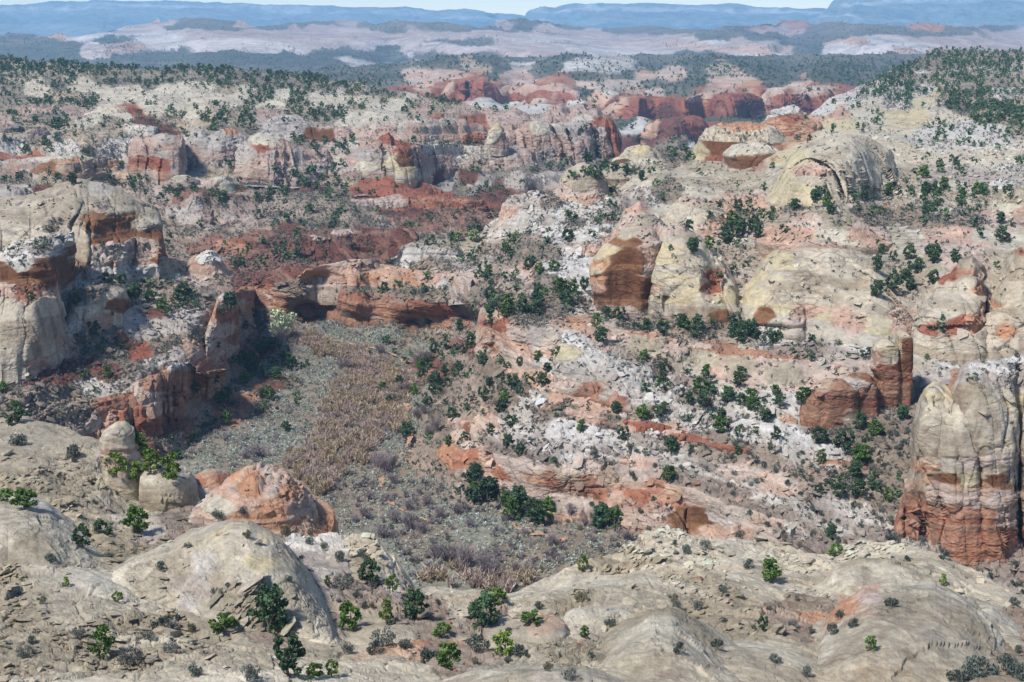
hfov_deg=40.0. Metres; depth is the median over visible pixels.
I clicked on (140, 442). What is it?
juniper tree
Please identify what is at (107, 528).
juniper tree
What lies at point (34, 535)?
slickrock dome
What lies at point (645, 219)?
slickrock dome
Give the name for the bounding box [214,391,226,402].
juniper tree
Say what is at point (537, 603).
shrub
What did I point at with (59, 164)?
sandstone cliff
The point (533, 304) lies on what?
juniper tree
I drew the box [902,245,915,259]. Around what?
juniper tree
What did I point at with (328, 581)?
juniper tree
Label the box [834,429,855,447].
juniper tree
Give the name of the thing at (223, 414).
juniper tree
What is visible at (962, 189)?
juniper tree
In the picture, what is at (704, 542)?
shrub
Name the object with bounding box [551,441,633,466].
broken ledge
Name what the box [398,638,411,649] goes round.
shrub
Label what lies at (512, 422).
juniper tree
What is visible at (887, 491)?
juniper tree
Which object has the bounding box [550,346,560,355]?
juniper tree
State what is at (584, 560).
juniper tree
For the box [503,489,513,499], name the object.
juniper tree
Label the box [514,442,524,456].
juniper tree
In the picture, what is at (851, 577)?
sandstone ridge
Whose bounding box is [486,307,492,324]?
juniper tree
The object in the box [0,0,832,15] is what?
sky
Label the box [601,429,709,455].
broken ledge
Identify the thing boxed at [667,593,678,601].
shrub
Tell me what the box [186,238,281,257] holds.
sandstone cliff
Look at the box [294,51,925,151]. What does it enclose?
canyon plateau
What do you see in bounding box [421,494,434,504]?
bare shrub
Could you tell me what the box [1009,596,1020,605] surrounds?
shrub
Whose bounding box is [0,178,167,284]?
sandstone butte
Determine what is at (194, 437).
juniper tree
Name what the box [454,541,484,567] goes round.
bare shrub
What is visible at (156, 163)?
sandstone cliff
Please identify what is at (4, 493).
juniper tree
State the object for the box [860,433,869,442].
juniper tree
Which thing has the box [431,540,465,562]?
bare shrub
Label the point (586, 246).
white ledge
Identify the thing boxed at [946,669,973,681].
shrub
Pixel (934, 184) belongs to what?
juniper tree
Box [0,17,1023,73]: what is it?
desert bench
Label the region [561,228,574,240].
juniper tree
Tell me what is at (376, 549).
rock plates
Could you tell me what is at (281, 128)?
sandstone cliff
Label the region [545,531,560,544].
bare shrub
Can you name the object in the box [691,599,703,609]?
shrub
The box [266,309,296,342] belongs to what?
cottonwood tree
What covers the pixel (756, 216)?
juniper tree
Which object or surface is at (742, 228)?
juniper tree
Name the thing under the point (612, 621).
shrub
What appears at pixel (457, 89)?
red cliff
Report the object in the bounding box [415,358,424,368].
juniper tree
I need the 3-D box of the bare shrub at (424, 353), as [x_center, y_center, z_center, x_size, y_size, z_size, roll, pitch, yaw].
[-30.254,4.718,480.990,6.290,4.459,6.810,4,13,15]
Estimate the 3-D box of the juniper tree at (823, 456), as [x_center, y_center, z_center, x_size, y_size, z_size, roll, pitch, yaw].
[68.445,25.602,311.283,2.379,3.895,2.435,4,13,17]
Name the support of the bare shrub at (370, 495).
on the canyon slope at (705, 515)
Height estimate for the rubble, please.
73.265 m
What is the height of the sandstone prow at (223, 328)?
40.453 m
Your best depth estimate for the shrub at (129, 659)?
108.92 m
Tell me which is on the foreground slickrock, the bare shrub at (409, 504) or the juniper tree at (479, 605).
the juniper tree at (479, 605)
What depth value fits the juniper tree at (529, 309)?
398.16 m
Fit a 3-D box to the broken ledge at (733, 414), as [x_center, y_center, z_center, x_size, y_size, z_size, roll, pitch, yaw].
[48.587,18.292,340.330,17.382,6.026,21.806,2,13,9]
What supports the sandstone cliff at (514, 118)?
on the canyon rim
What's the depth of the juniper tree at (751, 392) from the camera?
337.16 m
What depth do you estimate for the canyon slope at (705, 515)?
369.99 m
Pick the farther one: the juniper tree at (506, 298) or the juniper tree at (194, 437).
the juniper tree at (506, 298)
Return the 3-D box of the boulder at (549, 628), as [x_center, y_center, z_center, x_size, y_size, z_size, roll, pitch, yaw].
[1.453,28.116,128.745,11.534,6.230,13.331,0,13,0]
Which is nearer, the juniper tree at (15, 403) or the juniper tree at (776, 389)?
the juniper tree at (776, 389)
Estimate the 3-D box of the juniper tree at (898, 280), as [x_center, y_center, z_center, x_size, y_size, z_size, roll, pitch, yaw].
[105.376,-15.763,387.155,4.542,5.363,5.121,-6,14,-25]
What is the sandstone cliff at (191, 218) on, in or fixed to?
on the canyon rim
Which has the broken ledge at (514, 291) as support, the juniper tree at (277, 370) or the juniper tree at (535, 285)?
the juniper tree at (535, 285)
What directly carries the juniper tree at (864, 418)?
on the canyon slope at (705, 515)
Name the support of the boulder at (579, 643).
on the foreground slickrock
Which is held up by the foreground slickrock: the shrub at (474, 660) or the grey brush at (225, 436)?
the shrub at (474, 660)
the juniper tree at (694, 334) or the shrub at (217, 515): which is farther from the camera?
the juniper tree at (694, 334)
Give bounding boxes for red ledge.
[95,362,226,438]
[236,286,471,330]
[305,262,471,305]
[451,446,694,535]
[565,407,748,453]
[586,322,810,366]
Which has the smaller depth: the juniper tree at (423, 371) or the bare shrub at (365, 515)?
the bare shrub at (365, 515)
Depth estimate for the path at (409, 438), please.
385.27 m
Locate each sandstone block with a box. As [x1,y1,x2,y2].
[139,463,200,512]
[195,469,230,499]
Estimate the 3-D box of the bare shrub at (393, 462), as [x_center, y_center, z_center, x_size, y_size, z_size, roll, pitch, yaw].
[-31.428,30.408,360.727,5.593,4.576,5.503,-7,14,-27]
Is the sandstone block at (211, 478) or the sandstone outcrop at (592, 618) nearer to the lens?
the sandstone outcrop at (592, 618)
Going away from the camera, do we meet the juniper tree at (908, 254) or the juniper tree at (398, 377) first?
the juniper tree at (908, 254)
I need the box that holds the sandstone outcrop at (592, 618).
[560,606,630,634]
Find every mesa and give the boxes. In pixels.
[0,0,522,36]
[516,3,825,28]
[806,0,1023,26]
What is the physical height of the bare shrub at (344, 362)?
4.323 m
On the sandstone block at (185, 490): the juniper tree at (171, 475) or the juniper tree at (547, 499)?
the juniper tree at (171, 475)
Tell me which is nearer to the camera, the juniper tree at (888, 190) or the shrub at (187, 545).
the shrub at (187, 545)
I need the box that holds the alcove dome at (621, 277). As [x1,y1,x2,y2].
[589,226,661,320]
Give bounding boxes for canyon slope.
[0,256,302,464]
[175,49,1023,598]
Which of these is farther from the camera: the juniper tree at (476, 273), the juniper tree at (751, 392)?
the juniper tree at (476, 273)
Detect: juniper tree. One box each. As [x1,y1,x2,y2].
[0,381,7,392]
[0,405,30,422]
[0,488,13,500]
[9,399,19,408]
[9,486,37,508]
[26,290,36,300]
[62,576,69,585]
[66,172,76,184]
[71,293,80,305]
[71,523,91,548]
[79,368,90,379]
[86,320,100,338]
[86,625,115,658]
[93,518,112,534]
[102,271,112,282]
[102,452,128,477]
[103,366,113,377]
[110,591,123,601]
[114,272,127,285]
[122,504,148,531]
[124,284,138,299]
[128,461,143,481]
[130,282,141,299]
[135,432,150,454]
[141,448,161,472]
[144,287,155,300]
[155,298,168,309]
[159,451,181,480]
[170,447,179,456]
[175,280,191,296]
[190,430,198,441]
[192,380,201,394]
[208,611,238,632]
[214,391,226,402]
[220,410,231,424]
[223,292,236,308]
[227,355,236,366]
[234,354,244,366]
[238,370,249,383]
[247,583,288,633]
[252,307,258,318]
[257,400,268,412]
[258,386,263,397]
[262,385,275,398]
[266,336,278,349]
[270,366,282,377]
[273,630,305,676]
[279,350,288,359]
[280,421,290,430]
[284,353,291,361]
[286,356,298,370]
[299,359,309,367]
[306,662,322,679]
[324,575,331,584]
[324,658,338,677]
[338,599,361,629]
[357,555,380,584]
[378,381,386,389]
[378,598,393,622]
[380,281,387,290]
[385,393,395,403]
[385,573,399,591]
[393,374,403,382]
[400,420,414,434]
[401,429,410,438]
[402,588,429,617]
[409,382,417,394]
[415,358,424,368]
[416,366,427,376]
[421,395,432,406]
[422,355,432,366]
[424,318,431,326]
[427,370,443,386]
[428,383,435,394]
[429,340,440,352]
[431,621,451,637]
[436,641,460,668]
[440,363,448,374]
[443,376,453,385]
[444,434,451,444]
[445,406,457,419]
[453,360,463,371]
[455,317,462,328]
[459,343,467,353]
[460,431,469,439]
[464,331,475,347]
[464,471,474,483]
[465,485,482,504]
[466,461,481,480]
[467,589,499,630]
[469,481,477,491]
[469,486,482,503]
[473,270,482,278]
[477,353,487,364]
[477,385,489,401]
[478,476,499,501]
[483,285,497,298]
[484,264,491,274]
[484,300,497,311]
[485,376,492,386]
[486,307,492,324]
[486,422,494,434]
[488,587,507,604]
[491,630,513,655]
[494,399,507,412]
[498,293,512,310]
[498,387,508,398]
[499,391,507,401]
[499,491,508,506]
[500,303,510,317]
[501,242,510,252]
[502,433,514,445]
[502,496,520,519]
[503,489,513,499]
[504,414,516,426]
[505,373,519,389]
[506,304,515,314]
[509,489,528,513]
[510,485,523,499]
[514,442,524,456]
[515,383,523,395]
[516,295,529,313]
[516,355,522,366]
[520,609,542,623]
[523,257,533,267]
[523,303,530,313]
[524,504,543,524]
[526,497,535,508]
[526,503,545,523]
[528,299,542,314]
[529,290,539,299]
[532,292,544,306]
[533,282,541,289]
[533,350,541,361]
[534,262,544,273]
[534,285,541,292]
[536,371,549,387]
[542,362,551,372]
[542,495,554,510]
[542,501,556,518]
[548,259,560,270]
[549,277,566,292]
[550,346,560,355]
[557,279,569,291]
[558,288,573,303]
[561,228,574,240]
[565,279,579,292]
[576,419,584,432]
[577,554,588,571]
[580,276,588,288]
[580,625,588,637]
[581,151,592,163]
[587,164,593,176]
[591,312,601,326]
[591,505,608,527]
[593,325,608,341]
[594,169,603,181]
[594,501,606,516]
[601,506,617,526]
[602,158,609,167]
[603,306,610,316]
[607,199,617,207]
[607,505,622,529]
[610,400,620,411]
[612,306,625,320]
[617,425,629,440]
[635,403,649,418]
[638,170,645,180]
[639,349,648,359]
[640,317,652,331]
[651,404,664,417]
[656,320,669,334]
[656,369,667,380]
[658,357,669,369]
[659,401,668,412]
[661,465,675,480]
[665,434,680,453]
[676,313,688,327]
[680,318,690,328]
[683,219,693,228]
[684,390,694,403]
[686,237,699,253]
[689,324,699,336]
[692,313,704,329]
[692,376,709,391]
[696,388,711,408]
[701,364,709,377]
[704,235,715,249]
[712,416,727,433]
[715,407,726,424]
[718,229,731,243]
[721,387,735,401]
[722,385,733,398]
[724,220,740,232]
[726,209,738,223]
[727,312,741,326]
[727,324,734,336]
[732,372,744,386]
[733,198,742,210]
[733,217,746,231]
[733,321,744,335]
[733,329,748,342]
[734,219,746,231]
[734,366,746,377]
[736,392,747,406]
[742,322,751,333]
[743,319,753,332]
[745,396,754,410]
[746,387,759,400]
[747,218,755,231]
[749,318,757,330]
[749,328,761,339]
[751,213,759,222]
[751,222,763,237]
[753,401,765,413]
[757,616,768,630]
[759,408,771,421]
[761,557,781,582]
[768,330,777,342]
[770,425,781,439]
[771,394,786,406]
[772,384,780,394]
[775,330,782,339]
[788,198,800,208]
[795,386,810,402]
[806,348,814,360]
[810,188,821,201]
[811,425,828,443]
[814,484,824,494]
[816,448,826,463]
[822,194,830,205]
[824,523,837,538]
[825,202,836,213]
[826,543,842,555]
[829,474,843,487]
[832,482,846,498]
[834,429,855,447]
[847,459,863,477]
[851,477,869,497]
[852,411,868,429]
[853,442,872,461]
[855,447,866,460]
[859,346,871,357]
[860,189,866,200]
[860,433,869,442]
[865,635,876,649]
[867,475,876,485]
[868,419,884,435]
[870,279,887,297]
[872,253,884,271]
[878,243,886,254]
[883,486,894,501]
[884,182,893,195]
[885,274,903,292]
[889,250,897,261]
[890,267,902,278]
[896,405,909,419]
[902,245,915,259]
[902,268,912,278]
[905,277,915,287]
[905,278,915,290]
[907,257,919,269]
[913,263,920,273]
[914,257,924,268]
[917,164,928,177]
[919,191,928,199]
[921,181,930,192]
[921,182,931,192]
[921,201,937,213]
[922,199,931,207]
[924,243,930,254]
[927,269,939,283]
[928,248,940,262]
[930,180,938,191]
[930,243,942,255]
[938,573,946,585]
[940,176,949,185]
[948,153,956,162]
[949,248,961,262]
[956,187,966,196]
[972,181,981,193]
[994,224,1010,241]
[996,211,1006,222]
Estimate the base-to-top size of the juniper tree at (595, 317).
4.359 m
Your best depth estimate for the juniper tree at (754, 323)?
378.85 m
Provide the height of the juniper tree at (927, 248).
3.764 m
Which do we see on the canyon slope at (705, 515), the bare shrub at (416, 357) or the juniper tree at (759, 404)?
the bare shrub at (416, 357)
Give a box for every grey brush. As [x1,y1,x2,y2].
[188,318,426,474]
[305,473,629,587]
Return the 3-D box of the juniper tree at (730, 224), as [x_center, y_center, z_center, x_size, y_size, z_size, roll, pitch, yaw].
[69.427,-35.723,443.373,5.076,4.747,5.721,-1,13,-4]
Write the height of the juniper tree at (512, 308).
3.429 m
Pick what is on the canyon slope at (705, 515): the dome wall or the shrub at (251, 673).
the dome wall
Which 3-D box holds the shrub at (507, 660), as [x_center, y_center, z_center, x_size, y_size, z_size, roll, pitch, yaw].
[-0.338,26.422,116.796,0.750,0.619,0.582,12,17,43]
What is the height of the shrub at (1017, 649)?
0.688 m
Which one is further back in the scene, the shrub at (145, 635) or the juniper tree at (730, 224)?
the juniper tree at (730, 224)
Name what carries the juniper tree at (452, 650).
on the sandstone slab
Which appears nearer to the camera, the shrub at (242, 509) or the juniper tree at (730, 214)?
the shrub at (242, 509)
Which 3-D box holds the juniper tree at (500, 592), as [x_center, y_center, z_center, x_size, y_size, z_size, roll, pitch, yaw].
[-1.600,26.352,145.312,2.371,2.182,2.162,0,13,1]
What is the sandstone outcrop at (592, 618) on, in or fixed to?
on the foreground slickrock
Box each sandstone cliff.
[0,123,21,132]
[0,155,127,180]
[0,186,32,196]
[0,230,130,326]
[0,244,79,386]
[22,127,51,139]
[38,105,78,112]
[48,131,63,140]
[67,284,123,339]
[84,106,137,114]
[126,133,187,185]
[163,175,199,189]
[165,187,248,225]
[181,195,205,213]
[185,128,247,163]
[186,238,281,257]
[201,175,237,192]
[234,132,336,186]
[249,263,312,285]
[261,115,354,143]
[272,224,308,234]
[281,235,362,267]
[330,225,419,260]
[334,132,433,186]
[351,194,486,211]
[369,116,518,144]
[421,140,536,178]
[430,108,531,128]
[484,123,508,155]
[515,115,622,165]
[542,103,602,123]
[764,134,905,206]
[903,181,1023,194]
[911,243,1023,365]
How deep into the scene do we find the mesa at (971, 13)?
8479.45 m
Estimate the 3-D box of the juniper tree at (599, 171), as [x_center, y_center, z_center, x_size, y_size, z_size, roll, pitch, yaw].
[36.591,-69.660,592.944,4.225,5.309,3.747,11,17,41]
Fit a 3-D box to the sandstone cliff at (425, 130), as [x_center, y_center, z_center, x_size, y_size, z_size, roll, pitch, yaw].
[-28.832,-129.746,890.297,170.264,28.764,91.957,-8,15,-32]
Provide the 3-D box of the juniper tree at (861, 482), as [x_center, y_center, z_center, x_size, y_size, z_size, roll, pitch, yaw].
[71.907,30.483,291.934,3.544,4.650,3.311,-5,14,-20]
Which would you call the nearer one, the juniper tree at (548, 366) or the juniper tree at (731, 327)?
the juniper tree at (548, 366)
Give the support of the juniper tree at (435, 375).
on the canyon slope at (705, 515)
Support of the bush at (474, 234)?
on the canyon slope at (705, 515)
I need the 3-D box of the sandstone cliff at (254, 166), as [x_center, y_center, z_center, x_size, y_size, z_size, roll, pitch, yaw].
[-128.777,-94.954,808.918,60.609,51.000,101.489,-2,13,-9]
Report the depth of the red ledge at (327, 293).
535.84 m
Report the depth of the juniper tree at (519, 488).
328.55 m
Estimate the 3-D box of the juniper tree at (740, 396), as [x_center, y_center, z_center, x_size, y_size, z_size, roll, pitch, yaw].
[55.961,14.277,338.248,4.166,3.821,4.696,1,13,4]
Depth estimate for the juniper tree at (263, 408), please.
411.81 m
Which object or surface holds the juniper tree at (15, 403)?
on the canyon slope at (200, 360)
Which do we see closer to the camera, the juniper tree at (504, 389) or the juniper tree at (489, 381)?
the juniper tree at (504, 389)
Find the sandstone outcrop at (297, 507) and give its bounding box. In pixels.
[186,462,339,535]
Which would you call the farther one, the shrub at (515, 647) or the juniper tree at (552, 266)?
the juniper tree at (552, 266)
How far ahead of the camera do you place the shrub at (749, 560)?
165.76 m
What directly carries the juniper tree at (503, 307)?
on the sandstone prow at (492, 336)
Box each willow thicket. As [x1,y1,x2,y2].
[279,321,534,592]
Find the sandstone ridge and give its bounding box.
[820,557,1023,649]
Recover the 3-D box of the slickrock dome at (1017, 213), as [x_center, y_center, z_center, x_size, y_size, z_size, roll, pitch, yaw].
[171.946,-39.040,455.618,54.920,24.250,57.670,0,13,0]
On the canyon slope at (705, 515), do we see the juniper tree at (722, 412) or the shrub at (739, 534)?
the juniper tree at (722, 412)
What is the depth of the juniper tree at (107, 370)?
376.59 m
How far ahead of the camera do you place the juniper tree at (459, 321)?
485.41 m
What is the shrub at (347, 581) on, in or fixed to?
on the foreground slickrock
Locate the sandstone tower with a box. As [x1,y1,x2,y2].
[799,330,912,428]
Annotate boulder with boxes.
[479,612,569,648]
[575,639,585,646]
[603,611,611,617]
[735,497,742,503]
[755,382,764,387]
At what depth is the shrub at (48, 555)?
138.71 m
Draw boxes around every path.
[322,337,429,521]
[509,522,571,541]
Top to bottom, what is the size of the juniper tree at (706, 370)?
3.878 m
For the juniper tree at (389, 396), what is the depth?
425.74 m
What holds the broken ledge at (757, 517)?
on the canyon slope at (705, 515)
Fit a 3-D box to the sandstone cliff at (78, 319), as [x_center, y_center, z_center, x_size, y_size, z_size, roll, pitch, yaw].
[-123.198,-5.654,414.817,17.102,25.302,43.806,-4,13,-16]
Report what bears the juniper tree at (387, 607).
on the foreground slickrock
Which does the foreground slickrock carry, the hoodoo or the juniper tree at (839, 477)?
the hoodoo
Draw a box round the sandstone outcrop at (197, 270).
[187,250,234,287]
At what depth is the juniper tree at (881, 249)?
411.58 m
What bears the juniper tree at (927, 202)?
on the canyon slope at (705, 515)
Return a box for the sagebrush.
[165,316,637,590]
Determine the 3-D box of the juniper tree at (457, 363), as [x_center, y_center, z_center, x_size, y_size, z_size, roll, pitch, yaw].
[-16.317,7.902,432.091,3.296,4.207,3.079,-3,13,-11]
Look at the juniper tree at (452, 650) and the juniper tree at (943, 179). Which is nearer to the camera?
the juniper tree at (452, 650)
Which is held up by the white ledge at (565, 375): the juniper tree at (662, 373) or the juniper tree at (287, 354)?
the juniper tree at (662, 373)
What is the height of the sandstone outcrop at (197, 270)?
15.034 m
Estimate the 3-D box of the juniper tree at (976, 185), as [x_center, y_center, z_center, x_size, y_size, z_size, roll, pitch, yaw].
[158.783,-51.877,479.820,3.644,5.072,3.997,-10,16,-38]
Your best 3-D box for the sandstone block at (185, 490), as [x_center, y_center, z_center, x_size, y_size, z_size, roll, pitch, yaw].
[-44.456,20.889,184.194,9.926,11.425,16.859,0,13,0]
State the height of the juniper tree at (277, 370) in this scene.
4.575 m
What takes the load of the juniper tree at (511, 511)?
on the canyon slope at (705, 515)
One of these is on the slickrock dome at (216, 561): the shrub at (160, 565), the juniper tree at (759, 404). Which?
the shrub at (160, 565)
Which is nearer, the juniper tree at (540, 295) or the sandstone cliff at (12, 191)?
the juniper tree at (540, 295)
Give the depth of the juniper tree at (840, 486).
292.15 m
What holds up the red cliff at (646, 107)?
on the canyon plateau
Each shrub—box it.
[7,433,27,445]
[16,644,34,657]
[26,634,37,643]
[36,595,46,603]
[44,553,56,562]
[65,443,80,457]
[70,625,85,637]
[92,522,100,531]
[116,644,142,665]
[141,630,154,639]
[150,615,172,627]
[155,560,166,569]
[162,642,176,652]
[183,542,192,548]
[187,623,195,631]
[187,661,202,677]
[210,508,223,519]
[238,448,249,458]
[239,505,246,513]
[239,664,260,681]
[241,442,270,457]
[242,529,250,537]
[253,317,264,327]
[270,331,285,343]
[279,524,290,534]
[284,576,292,581]
[297,555,304,561]
[305,536,313,544]
[306,529,313,534]
[319,541,329,549]
[333,572,353,589]
[334,357,351,369]
[335,550,344,561]
[341,641,353,653]
[352,591,360,597]
[357,548,366,557]
[358,505,372,518]
[364,490,374,499]
[366,639,381,653]
[368,452,383,465]
[368,581,377,586]
[369,625,395,646]
[371,452,395,473]
[373,524,390,538]
[374,341,388,354]
[383,472,402,483]
[385,452,399,468]
[385,507,400,522]
[396,510,419,530]
[398,382,409,388]
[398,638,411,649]
[399,498,415,509]
[411,407,421,418]
[412,354,422,363]
[414,519,427,534]
[416,348,433,360]
[416,404,430,413]
[420,647,436,663]
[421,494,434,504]
[423,422,436,434]
[427,543,444,558]
[428,417,442,428]
[431,503,451,517]
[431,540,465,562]
[450,502,465,514]
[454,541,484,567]
[464,516,476,527]
[465,633,490,651]
[471,656,478,663]
[474,551,500,572]
[500,514,510,521]
[504,656,511,662]
[510,643,528,656]
[520,527,528,534]
[534,601,543,608]
[543,661,553,670]
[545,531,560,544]
[560,667,578,679]
[563,502,577,513]
[574,591,587,600]
[604,618,615,626]
[619,530,633,539]
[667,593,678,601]
[673,641,685,653]
[682,544,690,552]
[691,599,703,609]
[699,539,711,548]
[710,638,723,649]
[718,584,727,594]
[735,529,744,538]
[743,558,754,568]
[768,653,781,662]
[786,618,798,626]
[801,665,811,674]
[808,624,815,633]
[827,622,838,634]
[834,609,844,618]
[847,618,858,626]
[884,597,899,607]
[888,531,901,540]
[939,551,950,559]
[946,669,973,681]
[961,655,999,676]
[995,652,1017,671]
[1008,661,1023,680]
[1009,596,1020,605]
[1014,645,1022,652]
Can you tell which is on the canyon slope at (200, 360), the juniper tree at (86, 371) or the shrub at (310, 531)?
the juniper tree at (86, 371)
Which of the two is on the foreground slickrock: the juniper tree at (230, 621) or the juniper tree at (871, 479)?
the juniper tree at (230, 621)
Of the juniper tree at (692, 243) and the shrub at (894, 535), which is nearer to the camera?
the shrub at (894, 535)
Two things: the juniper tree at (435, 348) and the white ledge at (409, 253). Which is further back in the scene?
the white ledge at (409, 253)
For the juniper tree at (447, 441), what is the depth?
355.60 m
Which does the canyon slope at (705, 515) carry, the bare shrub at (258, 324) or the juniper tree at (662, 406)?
the bare shrub at (258, 324)
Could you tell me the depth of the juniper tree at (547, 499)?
324.52 m
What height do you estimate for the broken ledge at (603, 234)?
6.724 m
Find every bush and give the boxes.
[452,231,462,239]
[465,229,480,239]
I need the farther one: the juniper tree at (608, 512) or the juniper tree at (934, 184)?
the juniper tree at (934, 184)
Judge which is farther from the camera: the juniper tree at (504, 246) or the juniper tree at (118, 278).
the juniper tree at (504, 246)
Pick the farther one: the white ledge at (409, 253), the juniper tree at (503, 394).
the white ledge at (409, 253)
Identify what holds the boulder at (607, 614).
on the sandstone outcrop at (592, 618)
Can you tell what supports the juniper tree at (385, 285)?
on the canyon slope at (705, 515)
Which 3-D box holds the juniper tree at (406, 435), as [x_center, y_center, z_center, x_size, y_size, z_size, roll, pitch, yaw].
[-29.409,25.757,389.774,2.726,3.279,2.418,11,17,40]
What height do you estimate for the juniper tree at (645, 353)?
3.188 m
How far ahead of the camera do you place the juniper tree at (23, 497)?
152.35 m
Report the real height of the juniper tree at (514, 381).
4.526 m
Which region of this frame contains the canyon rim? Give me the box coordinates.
[0,58,622,291]
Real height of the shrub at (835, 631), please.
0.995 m
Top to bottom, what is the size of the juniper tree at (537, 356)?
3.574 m
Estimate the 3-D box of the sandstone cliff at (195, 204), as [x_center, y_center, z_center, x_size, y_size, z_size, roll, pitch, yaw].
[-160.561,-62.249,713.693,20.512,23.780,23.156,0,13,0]
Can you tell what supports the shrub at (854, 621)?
on the slickrock dome at (927, 631)
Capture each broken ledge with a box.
[447,417,480,434]
[484,431,515,443]
[487,282,533,293]
[536,225,608,236]
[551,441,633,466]
[571,398,663,420]
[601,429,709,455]
[678,407,748,429]
[689,466,784,508]
[718,504,822,539]
[736,465,798,489]
[741,405,796,423]
[809,486,891,503]
[818,460,868,469]
[888,247,923,256]
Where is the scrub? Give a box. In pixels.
[0,50,1023,636]
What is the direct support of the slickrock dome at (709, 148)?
on the canyon slope at (705, 515)
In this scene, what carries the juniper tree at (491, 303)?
on the sandstone prow at (492, 336)
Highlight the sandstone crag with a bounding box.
[593,607,739,681]
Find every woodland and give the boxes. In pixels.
[0,19,993,147]
[0,45,1023,569]
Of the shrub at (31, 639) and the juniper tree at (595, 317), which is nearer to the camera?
the shrub at (31, 639)
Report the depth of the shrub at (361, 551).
158.55 m
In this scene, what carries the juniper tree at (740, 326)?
on the canyon slope at (705, 515)
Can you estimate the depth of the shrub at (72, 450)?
189.91 m
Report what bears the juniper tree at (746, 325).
on the canyon slope at (705, 515)
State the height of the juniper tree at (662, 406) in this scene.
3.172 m
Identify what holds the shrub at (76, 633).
on the foreground slickrock
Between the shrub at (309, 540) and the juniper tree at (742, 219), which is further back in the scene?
the juniper tree at (742, 219)
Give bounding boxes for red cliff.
[441,79,499,102]
[499,83,580,103]
[602,94,690,119]
[640,115,708,144]
[686,92,760,118]
[758,85,847,116]
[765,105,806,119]
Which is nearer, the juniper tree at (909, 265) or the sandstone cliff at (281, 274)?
the juniper tree at (909, 265)
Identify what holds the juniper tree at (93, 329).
on the canyon slope at (200, 360)
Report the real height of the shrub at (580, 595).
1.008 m
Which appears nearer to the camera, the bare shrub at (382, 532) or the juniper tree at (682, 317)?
the bare shrub at (382, 532)
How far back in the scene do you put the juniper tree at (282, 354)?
475.55 m
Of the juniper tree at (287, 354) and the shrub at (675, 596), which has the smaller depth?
the shrub at (675, 596)
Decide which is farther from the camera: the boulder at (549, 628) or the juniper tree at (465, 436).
the juniper tree at (465, 436)
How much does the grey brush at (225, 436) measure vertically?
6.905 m
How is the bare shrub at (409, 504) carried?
on the canyon slope at (705, 515)
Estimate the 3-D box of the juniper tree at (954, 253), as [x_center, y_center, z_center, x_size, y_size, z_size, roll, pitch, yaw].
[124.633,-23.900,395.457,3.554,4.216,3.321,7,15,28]
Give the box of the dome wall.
[648,224,912,346]
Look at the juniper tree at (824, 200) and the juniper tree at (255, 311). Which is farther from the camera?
the juniper tree at (255, 311)
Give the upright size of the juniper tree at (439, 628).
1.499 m
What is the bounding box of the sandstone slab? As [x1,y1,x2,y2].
[436,664,623,681]
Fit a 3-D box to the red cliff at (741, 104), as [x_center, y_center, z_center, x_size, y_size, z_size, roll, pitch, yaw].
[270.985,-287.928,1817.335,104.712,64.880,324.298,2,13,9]
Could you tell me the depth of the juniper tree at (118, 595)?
129.12 m
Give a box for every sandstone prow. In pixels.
[203,292,239,369]
[474,304,552,372]
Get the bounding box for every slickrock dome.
[0,494,114,567]
[111,519,353,648]
[479,192,565,245]
[553,162,609,200]
[602,159,639,186]
[602,201,663,244]
[612,145,660,162]
[661,196,742,241]
[684,171,731,178]
[690,121,790,160]
[721,142,779,171]
[754,207,892,257]
[761,114,822,135]
[815,580,1005,681]
[989,187,1023,223]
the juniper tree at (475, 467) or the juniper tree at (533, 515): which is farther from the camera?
the juniper tree at (475, 467)
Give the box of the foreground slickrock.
[0,415,1023,681]
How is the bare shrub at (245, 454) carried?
on the canyon slope at (705, 515)
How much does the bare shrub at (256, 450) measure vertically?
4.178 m
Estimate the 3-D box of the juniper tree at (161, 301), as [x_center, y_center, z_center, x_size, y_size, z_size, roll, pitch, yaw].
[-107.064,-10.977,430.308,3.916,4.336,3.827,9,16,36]
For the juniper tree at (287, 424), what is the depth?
394.43 m
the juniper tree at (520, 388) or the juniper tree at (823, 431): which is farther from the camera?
the juniper tree at (520, 388)
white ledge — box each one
[391,240,462,262]
[551,322,715,419]
[561,235,601,257]
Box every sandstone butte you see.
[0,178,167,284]
[894,353,1023,568]
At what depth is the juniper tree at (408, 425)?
391.22 m
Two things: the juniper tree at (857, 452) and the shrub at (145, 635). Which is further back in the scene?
the juniper tree at (857, 452)
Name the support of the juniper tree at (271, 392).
on the canyon slope at (200, 360)
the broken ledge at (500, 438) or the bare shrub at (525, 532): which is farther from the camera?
the broken ledge at (500, 438)
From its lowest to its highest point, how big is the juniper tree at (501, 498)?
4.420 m
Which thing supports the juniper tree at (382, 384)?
on the canyon slope at (705, 515)
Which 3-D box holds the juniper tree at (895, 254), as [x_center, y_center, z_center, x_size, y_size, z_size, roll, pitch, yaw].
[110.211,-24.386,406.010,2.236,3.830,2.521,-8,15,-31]
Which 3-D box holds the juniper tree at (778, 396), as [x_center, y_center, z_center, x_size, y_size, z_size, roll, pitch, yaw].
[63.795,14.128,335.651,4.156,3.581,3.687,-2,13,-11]
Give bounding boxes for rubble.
[3,134,1022,680]
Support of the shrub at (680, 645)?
on the sandstone crag
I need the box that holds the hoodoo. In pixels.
[99,421,143,501]

